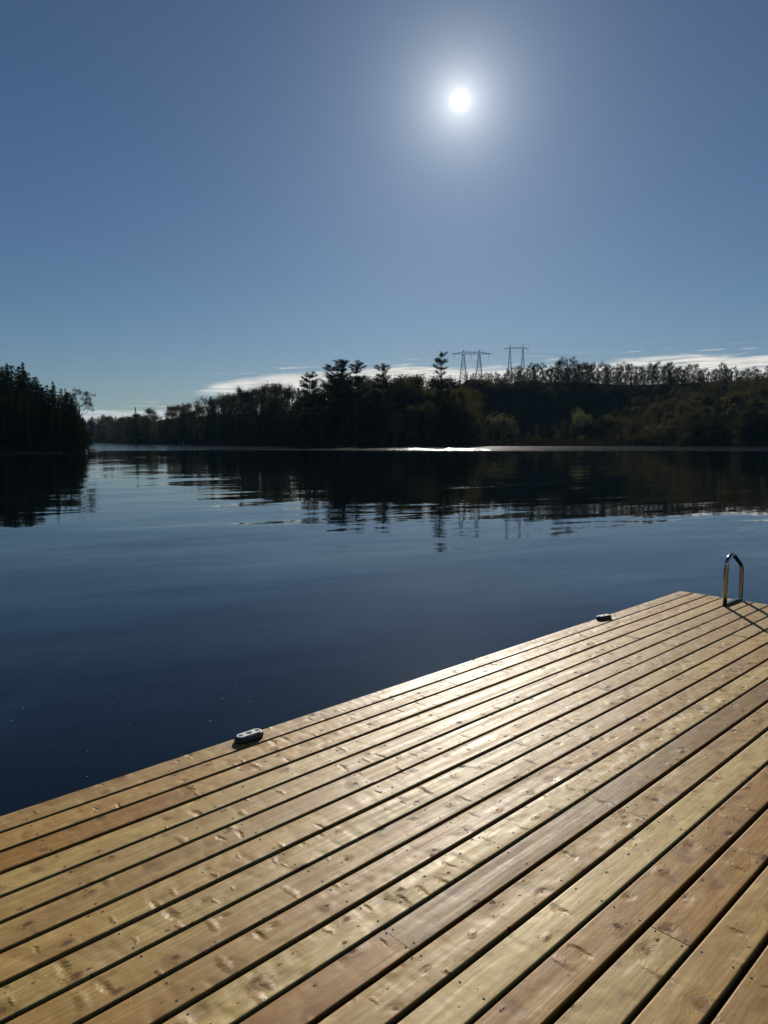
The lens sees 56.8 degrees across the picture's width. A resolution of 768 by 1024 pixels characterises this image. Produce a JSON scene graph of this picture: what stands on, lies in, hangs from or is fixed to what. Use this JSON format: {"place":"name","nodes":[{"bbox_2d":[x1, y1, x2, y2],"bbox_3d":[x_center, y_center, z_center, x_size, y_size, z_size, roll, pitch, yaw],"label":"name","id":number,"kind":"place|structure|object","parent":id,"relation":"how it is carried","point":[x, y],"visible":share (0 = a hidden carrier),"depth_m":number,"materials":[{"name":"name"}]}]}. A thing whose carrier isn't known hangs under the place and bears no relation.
{"place":"outdoors","nodes":[
{"label":"outdoors","id":0,"kind":"place"},
{"bbox_2d":[0,379,767,1023],"bbox_3d":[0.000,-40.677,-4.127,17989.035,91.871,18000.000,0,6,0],"label":"terrain","id":1,"kind":"structure","parent":0,"point":[274,625],"depth_m":21.77,"materials":[{"name":"liquid"}]},
{"bbox_2d":[0,373,10,431],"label":"cedar tree","id":2,"kind":"object","parent":1,"relation":"on","point":[3,385],"visible":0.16,"depth_m":145.85,"materials":[{"name":"green plant"}]},
{"bbox_2d":[1,369,21,421],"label":"spruce tree","id":3,"kind":"object","parent":1,"relation":"on","point":[8,381],"visible":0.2,"depth_m":146.88,"materials":[{"name":"green plant"}]},
{"bbox_2d":[10,376,25,433],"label":"spruce tree","id":4,"kind":"object","parent":1,"relation":"on","point":[18,385],"visible":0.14,"depth_m":145.76,"materials":[{"name":"green plant"}]},
{"bbox_2d":[6,371,41,422],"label":"cedar tree","id":5,"kind":"object","parent":1,"relation":"on","point":[24,373],"visible":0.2,"depth_m":147.31,"materials":[{"name":"green plant"}]},
{"bbox_2d":[22,383,49,432],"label":"cedar tree","id":6,"kind":"object","parent":1,"relation":"on","point":[32,392],"visible":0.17,"depth_m":144.06,"materials":[{"name":"green plant"}]},
{"bbox_2d":[30,384,58,434],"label":"cedar tree","id":7,"kind":"object","parent":1,"relation":"on","point":[40,392],"visible":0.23,"depth_m":145.36,"materials":[{"name":"green plant"}]},
{"bbox_2d":[41,389,62,431],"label":"cedar tree","id":8,"kind":"object","parent":1,"relation":"on","point":[52,402],"visible":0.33,"depth_m":147.21,"materials":[{"name":"green plant"}]},
{"bbox_2d":[46,408,57,444],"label":"spruce tree","id":9,"kind":"object","parent":1,"relation":"on","point":[51,424],"visible":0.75,"depth_m":135.09,"materials":[{"name":"green plant"}]},
{"bbox_2d":[48,413,69,448],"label":"cedar tree","id":10,"kind":"object","parent":1,"relation":"on","point":[58,419],"visible":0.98,"depth_m":132.55,"materials":[{"name":"green plant"}]},
{"bbox_2d":[53,395,66,437],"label":"spruce tree","id":11,"kind":"object","parent":1,"relation":"on","point":[59,409],"visible":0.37,"depth_m":140.30,"materials":[{"name":"green plant"}]},
{"bbox_2d":[52,392,88,442],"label":"cedar tree","id":12,"kind":"object","parent":1,"relation":"on","point":[67,400],"visible":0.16,"depth_m":145.27,"materials":[{"name":"green plant"}]},
{"bbox_2d":[59,417,88,450],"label":"cedar tree","id":13,"kind":"object","parent":1,"relation":"on","point":[76,430],"visible":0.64,"depth_m":133.82,"materials":[{"name":"green plant"}]},
{"bbox_2d":[63,397,86,432],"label":"cedar tree","id":14,"kind":"object","parent":1,"relation":"on","point":[70,402],"visible":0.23,"depth_m":143.40,"materials":[{"name":"green plant"}]},
{"bbox_2d":[65,386,95,414],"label":"bare tree","id":15,"kind":"object","parent":1,"relation":"on","point":[87,396],"visible":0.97,"depth_m":146.31,"materials":[{"name":"plant"}]},
{"bbox_2d":[71,423,90,450],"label":"cedar tree","id":16,"kind":"object","parent":1,"relation":"on","point":[83,441],"visible":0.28,"depth_m":135.09,"materials":[{"name":"green plant"}]},
{"bbox_2d":[70,415,94,450],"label":"cedar tree","id":17,"kind":"object","parent":1,"relation":"on","point":[82,424],"visible":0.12,"depth_m":139.11,"materials":[{"name":"green plant"}]},
{"bbox_2d":[105,420,114,441],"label":"leafy tree","id":18,"kind":"object","parent":1,"relation":"on","point":[109,426],"visible":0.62,"depth_m":508.88,"materials":[{"name":"green plant"}]},
{"bbox_2d":[110,420,120,438],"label":"leafy tree","id":19,"kind":"object","parent":1,"relation":"on","point":[114,424],"visible":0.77,"depth_m":489.34,"materials":[{"name":"green plant"}]},
{"bbox_2d":[116,415,128,440],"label":"leafy tree","id":20,"kind":"object","parent":1,"relation":"on","point":[121,419],"visible":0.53,"depth_m":461.60,"materials":[{"name":"green plant"}]},
{"bbox_2d":[126,417,139,438],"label":"leafy tree","id":21,"kind":"object","parent":1,"relation":"on","point":[130,421],"visible":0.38,"depth_m":396.32,"materials":[{"name":"green plant"}]},
{"bbox_2d":[130,407,140,443],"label":"spruce tree","id":22,"kind":"object","parent":1,"relation":"on","point":[134,431],"visible":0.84,"depth_m":369.18,"materials":[{"name":"green plant"}]},
{"bbox_2d":[137,415,148,438],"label":"leafy tree","id":23,"kind":"object","parent":1,"relation":"on","point":[140,423],"visible":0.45,"depth_m":382.68,"materials":[{"name":"green plant"}]},
{"bbox_2d":[139,417,152,441],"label":"leafy tree","id":24,"kind":"object","parent":1,"relation":"on","point":[146,422],"visible":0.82,"depth_m":378.55,"materials":[{"name":"green plant"}]},
{"bbox_2d":[139,407,162,433],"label":"leafy tree","id":25,"kind":"object","parent":1,"relation":"on","point":[148,411],"visible":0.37,"depth_m":411.72,"materials":[{"name":"green plant"}]},
{"bbox_2d":[162,417,171,438],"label":"spruce tree","id":26,"kind":"object","parent":1,"relation":"on","point":[166,431],"visible":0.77,"depth_m":358.17,"materials":[{"name":"green plant"}]},
{"bbox_2d":[161,405,177,432],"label":"leafy tree","id":27,"kind":"object","parent":1,"relation":"on","point":[169,409],"visible":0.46,"depth_m":368.87,"materials":[{"name":"green plant"}]},
{"bbox_2d":[168,405,181,433],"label":"leafy tree","id":28,"kind":"object","parent":1,"relation":"on","point":[178,409],"visible":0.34,"depth_m":364.01,"materials":[{"name":"green plant"}]},
{"bbox_2d":[171,414,189,437],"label":"leafy tree","id":29,"kind":"object","parent":1,"relation":"on","point":[177,424],"visible":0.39,"depth_m":334.73,"materials":[{"name":"green plant"}]},
{"bbox_2d":[175,404,189,440],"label":"spruce tree","id":30,"kind":"object","parent":1,"relation":"on","point":[184,420],"visible":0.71,"depth_m":327.26,"materials":[{"name":"green plant"}]},
{"bbox_2d":[176,403,195,432],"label":"leafy tree","id":31,"kind":"object","parent":1,"relation":"on","point":[188,406],"visible":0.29,"depth_m":349.06,"materials":[{"name":"green plant"}]},
{"bbox_2d":[180,410,201,436],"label":"leafy tree","id":32,"kind":"object","parent":1,"relation":"on","point":[192,414],"visible":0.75,"depth_m":325.91,"materials":[{"name":"green plant"}]},
{"bbox_2d":[192,396,209,434],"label":"budding tree","id":33,"kind":"object","parent":1,"relation":"on","point":[196,406],"visible":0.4,"depth_m":336.91,"materials":[{"name":"green plant"}]},
{"bbox_2d":[201,397,216,439],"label":"spruce tree","id":34,"kind":"object","parent":1,"relation":"on","point":[210,416],"visible":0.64,"depth_m":296.79,"materials":[{"name":"green plant"}]},
{"bbox_2d":[198,396,223,437],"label":"leafy tree","id":35,"kind":"object","parent":1,"relation":"on","point":[212,408],"visible":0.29,"depth_m":326.05,"materials":[{"name":"green plant"}]},
{"bbox_2d":[206,392,231,433],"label":"budding tree","id":36,"kind":"object","parent":1,"relation":"on","point":[219,397],"visible":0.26,"depth_m":322.90,"materials":[{"name":"green plant"}]},
{"bbox_2d":[213,397,226,436],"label":"spruce tree","id":37,"kind":"object","parent":1,"relation":"on","point":[222,411],"visible":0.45,"depth_m":292.51,"materials":[{"name":"green plant"}]},
{"bbox_2d":[217,392,237,433],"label":"leafy tree","id":38,"kind":"object","parent":1,"relation":"on","point":[226,404],"visible":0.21,"depth_m":319.23,"materials":[{"name":"green plant"}]},
{"bbox_2d":[221,393,238,432],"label":"leafy tree","id":39,"kind":"object","parent":1,"relation":"on","point":[227,399],"visible":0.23,"depth_m":312.50,"materials":[{"name":"green plant"}]},
{"bbox_2d":[223,402,245,437],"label":"tree","id":40,"kind":"object","parent":1,"relation":"on","point":[235,408],"visible":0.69,"depth_m":283.04,"materials":[{"name":"green plant"}]},
{"bbox_2d":[224,386,251,428],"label":"bare tree","id":41,"kind":"object","parent":1,"relation":"on","point":[240,393],"visible":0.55,"depth_m":287.43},
{"bbox_2d":[0,433,478,449],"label":"undergrowth","id":42,"kind":"object","parent":1,"relation":"on","point":[272,440],"visible":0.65,"depth_m":214.41,"materials":[{"name":"plant"}]},
{"bbox_2d":[234,388,252,433],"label":"leafy tree","id":43,"kind":"object","parent":1,"relation":"on","point":[242,394],"visible":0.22,"depth_m":302.58,"materials":[{"name":"green plant"}]},
{"bbox_2d":[240,388,261,418],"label":"leafy tree","id":44,"kind":"object","parent":1,"relation":"on","point":[255,390],"visible":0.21,"depth_m":295.31,"materials":[{"name":"green plant"}]},
{"bbox_2d":[251,399,266,436],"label":"spruce tree","id":45,"kind":"object","parent":1,"relation":"on","point":[261,409],"visible":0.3,"depth_m":268.08,"materials":[{"name":"green plant"}]},
{"bbox_2d":[249,383,281,416],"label":"leafy tree","id":46,"kind":"object","parent":1,"relation":"on","point":[262,390],"visible":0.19,"depth_m":289.44,"materials":[{"name":"green plant"}]},
{"bbox_2d":[255,394,282,437],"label":"leafy tree","id":47,"kind":"object","parent":1,"relation":"on","point":[269,401],"visible":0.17,"depth_m":261.91,"materials":[{"name":"green plant"}]},
{"bbox_2d":[255,381,283,434],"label":"budding tree","id":48,"kind":"object","parent":1,"relation":"on","point":[275,393],"visible":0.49,"depth_m":258.46,"materials":[{"name":"green plant"}]},
{"bbox_2d":[262,395,288,436],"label":"leafy tree","id":49,"kind":"object","parent":1,"relation":"on","point":[277,406],"visible":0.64,"depth_m":255.51,"materials":[{"name":"green plant"}]},
{"bbox_2d":[277,384,297,428],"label":"bare tree","id":50,"kind":"object","parent":1,"relation":"on","point":[289,389],"visible":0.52,"depth_m":255.64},
{"bbox_2d":[278,403,300,437],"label":"budding tree","id":51,"kind":"object","parent":1,"relation":"on","point":[291,408],"visible":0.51,"depth_m":248.65,"materials":[{"name":"green plant"}]},
{"bbox_2d":[282,386,300,428],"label":"budding tree","id":52,"kind":"object","parent":1,"relation":"on","point":[285,398],"visible":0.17,"depth_m":271.35,"materials":[{"name":"green plant"}]},
{"bbox_2d":[285,394,304,428],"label":"budding tree","id":53,"kind":"object","parent":1,"relation":"on","point":[293,398],"visible":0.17,"depth_m":251.39,"materials":[{"name":"green plant"}]},
{"bbox_2d":[292,370,326,446],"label":"pine tree","id":54,"kind":"object","parent":1,"relation":"on","point":[309,414],"visible":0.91,"depth_m":220.69,"materials":[{"name":"green plant"}]},
{"bbox_2d":[312,364,347,444],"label":"pine tree","id":55,"kind":"object","parent":1,"relation":"on","point":[324,385],"visible":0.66,"depth_m":218.66,"materials":[{"name":"green plant"}]},
{"bbox_2d":[326,358,359,442],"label":"pine tree","id":56,"kind":"object","parent":1,"relation":"on","point":[342,363],"visible":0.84,"depth_m":216.53,"materials":[{"name":"green plant"}]},
{"bbox_2d":[339,360,370,428],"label":"pine tree","id":57,"kind":"object","parent":1,"relation":"on","point":[357,379],"visible":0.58,"depth_m":220.25,"materials":[{"name":"green plant"}]},
{"bbox_2d":[354,374,384,399],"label":"budding tree","id":58,"kind":"object","parent":1,"relation":"on","point":[368,382],"visible":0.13,"depth_m":251.46,"materials":[{"name":"green plant"}]},
{"bbox_2d":[368,363,400,426],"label":"pine tree","id":59,"kind":"object","parent":1,"relation":"on","point":[385,386],"visible":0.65,"depth_m":217.35,"materials":[{"name":"green plant"}]},
{"bbox_2d":[386,408,405,447],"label":"pale tree","id":60,"kind":"object","parent":1,"relation":"on","point":[397,417],"visible":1,"depth_m":206.85,"materials":[{"name":"green plant"}]},
{"bbox_2d":[383,380,412,430],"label":"budding tree","id":61,"kind":"object","parent":1,"relation":"on","point":[394,392],"visible":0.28,"depth_m":222.28,"materials":[{"name":"green plant"}]},
{"bbox_2d":[390,374,411,435],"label":"leafy tree","id":62,"kind":"object","parent":1,"relation":"on","point":[399,379],"visible":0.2,"depth_m":229.41,"materials":[{"name":"green plant"}]},
{"bbox_2d":[383,382,419,435],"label":"leafy tree","id":63,"kind":"object","parent":1,"relation":"on","point":[404,398],"visible":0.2,"depth_m":224.43,"materials":[{"name":"green plant"}]},
{"bbox_2d":[398,380,420,434],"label":"leafy tree","id":64,"kind":"object","parent":1,"relation":"on","point":[412,391],"visible":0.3,"depth_m":225.19,"materials":[{"name":"green plant"}]},
{"bbox_2d":[403,374,428,404],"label":"leafy tree","id":65,"kind":"object","parent":1,"relation":"on","point":[418,383],"visible":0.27,"depth_m":230.75,"materials":[{"name":"green plant"}]},
{"bbox_2d":[411,387,436,435],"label":"leafy tree","id":66,"kind":"object","parent":1,"relation":"on","point":[426,399],"visible":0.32,"depth_m":221.57,"materials":[{"name":"green plant"}]},
{"bbox_2d":[416,401,440,440],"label":"budding tree","id":67,"kind":"object","parent":1,"relation":"on","point":[432,411],"visible":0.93,"depth_m":207.06,"materials":[{"name":"green plant"}]},
{"bbox_2d":[419,392,444,435],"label":"leafy tree","id":68,"kind":"object","parent":1,"relation":"on","point":[436,400],"visible":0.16,"depth_m":225.21,"materials":[{"name":"green plant"}]},
{"bbox_2d":[423,372,453,399],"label":"leafy tree","id":69,"kind":"object","parent":1,"relation":"on","point":[437,380],"visible":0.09,"depth_m":252.12,"materials":[{"name":"green plant"}]},
{"bbox_2d":[430,384,454,430],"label":"leafy tree","id":70,"kind":"object","parent":1,"relation":"on","point":[444,391],"visible":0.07,"depth_m":230.41,"materials":[{"name":"green plant"}]},
{"bbox_2d":[430,351,458,442],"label":"pine tree","id":71,"kind":"object","parent":1,"relation":"on","point":[438,386],"visible":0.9,"depth_m":210.92,"materials":[{"name":"green plant"}]},
{"bbox_2d":[447,375,465,395],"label":"leafy tree","id":72,"kind":"object","parent":1,"relation":"on","point":[456,385],"visible":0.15,"depth_m":253.03,"materials":[{"name":"green plant"}]},
{"bbox_2d":[446,389,474,436],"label":"leafy tree","id":73,"kind":"object","parent":1,"relation":"on","point":[454,394],"visible":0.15,"depth_m":223.54,"materials":[{"name":"green plant"}]},
{"bbox_2d":[443,391,478,431],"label":"budding tree","id":74,"kind":"object","parent":1,"relation":"on","point":[451,399],"visible":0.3,"depth_m":224.00,"materials":[{"name":"green plant"}]},
{"bbox_2d":[451,385,475,437],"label":"leafy tree","id":75,"kind":"object","parent":1,"relation":"on","point":[460,394],"visible":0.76,"depth_m":210.26,"materials":[{"name":"green plant"}]},
{"bbox_2d":[456,395,485,437],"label":"leafy tree","id":76,"kind":"object","parent":1,"relation":"on","point":[474,418],"visible":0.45,"depth_m":223.05,"materials":[{"name":"green plant"}]},
{"bbox_2d":[452,350,489,382],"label":"transmission pylon","id":77,"kind":"object","parent":1,"relation":"on","point":[479,360],"visible":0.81,"depth_m":490.98,"materials":[{"name":"metal"}]},
{"bbox_2d":[469,388,486,425],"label":"budding tree","id":78,"kind":"object","parent":1,"relation":"on","point":[475,393],"visible":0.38,"depth_m":252.02,"materials":[{"name":"green plant"}]},
{"bbox_2d":[480,414,513,435],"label":"pale tree","id":79,"kind":"object","parent":1,"relation":"on","point":[499,421],"visible":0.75,"depth_m":272.37,"materials":[{"name":"green plant"}]},
{"bbox_2d":[478,412,518,435],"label":"bush","id":80,"kind":"object","parent":1,"relation":"on","point":[507,417],"visible":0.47,"depth_m":275.97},
{"bbox_2d":[504,346,528,382],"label":"transmission pylon","id":81,"kind":"object","parent":1,"relation":"on","point":[516,348],"visible":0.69,"depth_m":766.34,"materials":[{"name":"metal"}]},
{"bbox_2d":[568,356,582,389],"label":"bare tree","id":82,"kind":"object","parent":1,"relation":"on","point":[576,368],"visible":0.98,"depth_m":345.20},
{"bbox_2d":[570,407,592,433],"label":"pale tree","id":83,"kind":"object","parent":1,"relation":"on","point":[579,421],"visible":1,"depth_m":288.41,"materials":[{"name":"green plant"}]},
{"bbox_2d":[595,413,626,435],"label":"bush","id":84,"kind":"object","parent":1,"relation":"on","point":[606,418],"visible":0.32,"depth_m":283.85,"materials":[{"name":"green plant"}]},
{"bbox_2d":[592,415,635,435],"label":"bush","id":85,"kind":"object","parent":1,"relation":"on","point":[615,421],"visible":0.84,"depth_m":278.62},
{"bbox_2d":[470,382,767,444],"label":"undergrowth","id":86,"kind":"object","parent":1,"relation":"on","point":[545,439],"visible":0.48,"depth_m":307.49,"materials":[{"name":"plant"}]},
{"bbox_2d":[618,406,631,429],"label":"leafy tree","id":87,"kind":"object","parent":1,"relation":"on","point":[625,412],"visible":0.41,"depth_m":295.35,"materials":[{"name":"green plant"}]},
{"bbox_2d":[628,405,641,430],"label":"leafy tree","id":88,"kind":"object","parent":1,"relation":"on","point":[634,410],"visible":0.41,"depth_m":295.22,"materials":[{"name":"green plant"}]},
{"bbox_2d":[628,396,643,417],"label":"leafy tree","id":89,"kind":"object","parent":1,"relation":"on","point":[636,401],"visible":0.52,"depth_m":311.95,"materials":[{"name":"green plant"}]},
{"bbox_2d":[642,403,664,430],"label":"leafy tree","id":90,"kind":"object","parent":1,"relation":"on","point":[654,410],"visible":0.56,"depth_m":280.96,"materials":[{"name":"green plant"}]},
{"bbox_2d":[640,420,686,445],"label":"bush","id":91,"kind":"object","parent":1,"relation":"on","point":[665,430],"visible":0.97,"depth_m":238.47,"materials":[{"name":"plant"}]},
{"bbox_2d":[654,399,676,425],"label":"budding tree","id":92,"kind":"object","parent":1,"relation":"on","point":[666,406],"visible":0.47,"depth_m":278.25,"materials":[{"name":"green plant"}]},
{"bbox_2d":[694,392,710,431],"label":"leafy tree","id":93,"kind":"object","parent":1,"relation":"on","point":[704,396],"visible":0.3,"depth_m":281.98,"materials":[{"name":"green plant"}]},
{"bbox_2d":[694,405,719,441],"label":"leafy tree","id":94,"kind":"object","parent":1,"relation":"on","point":[706,411],"visible":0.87,"depth_m":243.68,"materials":[{"name":"green plant"}]},
{"bbox_2d":[722,390,758,439],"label":"leafy tree","id":95,"kind":"object","parent":1,"relation":"on","point":[740,403],"visible":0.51,"depth_m":254.97,"materials":[{"name":"green plant"}]},
{"bbox_2d":[719,402,767,439],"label":"tree","id":96,"kind":"object","parent":1,"relation":"on","point":[749,418],"visible":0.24,"depth_m":250.51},
{"bbox_2d":[744,395,766,438],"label":"leafy tree","id":97,"kind":"object","parent":1,"relation":"on","point":[755,399],"visible":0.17,"depth_m":256.64,"materials":[{"name":"green plant"}]},
{"bbox_2d":[745,374,767,394],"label":"budding tree","id":98,"kind":"object","parent":1,"relation":"on","point":[753,381],"visible":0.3,"depth_m":305.45,"materials":[{"name":"green plant"}]},
{"bbox_2d":[750,400,767,438],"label":"budding tree","id":99,"kind":"object","parent":1,"relation":"on","point":[761,404],"visible":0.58,"depth_m":251.63,"materials":[{"name":"green plant"}]},
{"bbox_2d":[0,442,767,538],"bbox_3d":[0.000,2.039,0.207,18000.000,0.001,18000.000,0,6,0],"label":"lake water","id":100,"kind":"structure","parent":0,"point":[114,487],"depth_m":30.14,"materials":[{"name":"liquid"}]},
{"bbox_2d":[0,591,767,1023],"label":"floating dock","id":101,"kind":"object","parent":100,"relation":"on","point":[566,827],"visible":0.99,"depth_m":2.77,"materials":[{"name":"brown wood"}]},
{"bbox_2d":[234,728,263,743],"bbox_3d":[-0.735,1.218,3.866,0.173,0.034,0.076,-5,8,-43],"label":"dock cleat","id":102,"kind":"object","parent":101,"relation":"on","point":[248,736],"visible":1,"depth_m":3.84,"materials":[{"name":"metal"}]},
{"bbox_2d":[596,614,611,619],"bbox_3d":[2.000,0.954,6.462,0.170,0.034,0.062,-3,7,-29],"label":"dock cleat","id":103,"kind":"object","parent":101,"relation":"on","point":[603,616],"visible":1,"depth_m":6.44,"materials":[{"name":"metal"}]},
{"bbox_2d":[722,552,743,605],"bbox_3d":[3.666,1.288,6.995,0.505,1.766,0.502,-5,8,-43],"label":"swim ladder","id":104,"kind":"object","parent":101,"relation":"attached to","point":[725,602],"visible":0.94,"depth_m":6.99,"materials":[{"name":"metal"}]},
{"bbox_2d":[0,0,767,423],"label":"sky","id":105,"kind":"structure","parent":0,"point":[199,198],"materials":[{"name":"blue"}]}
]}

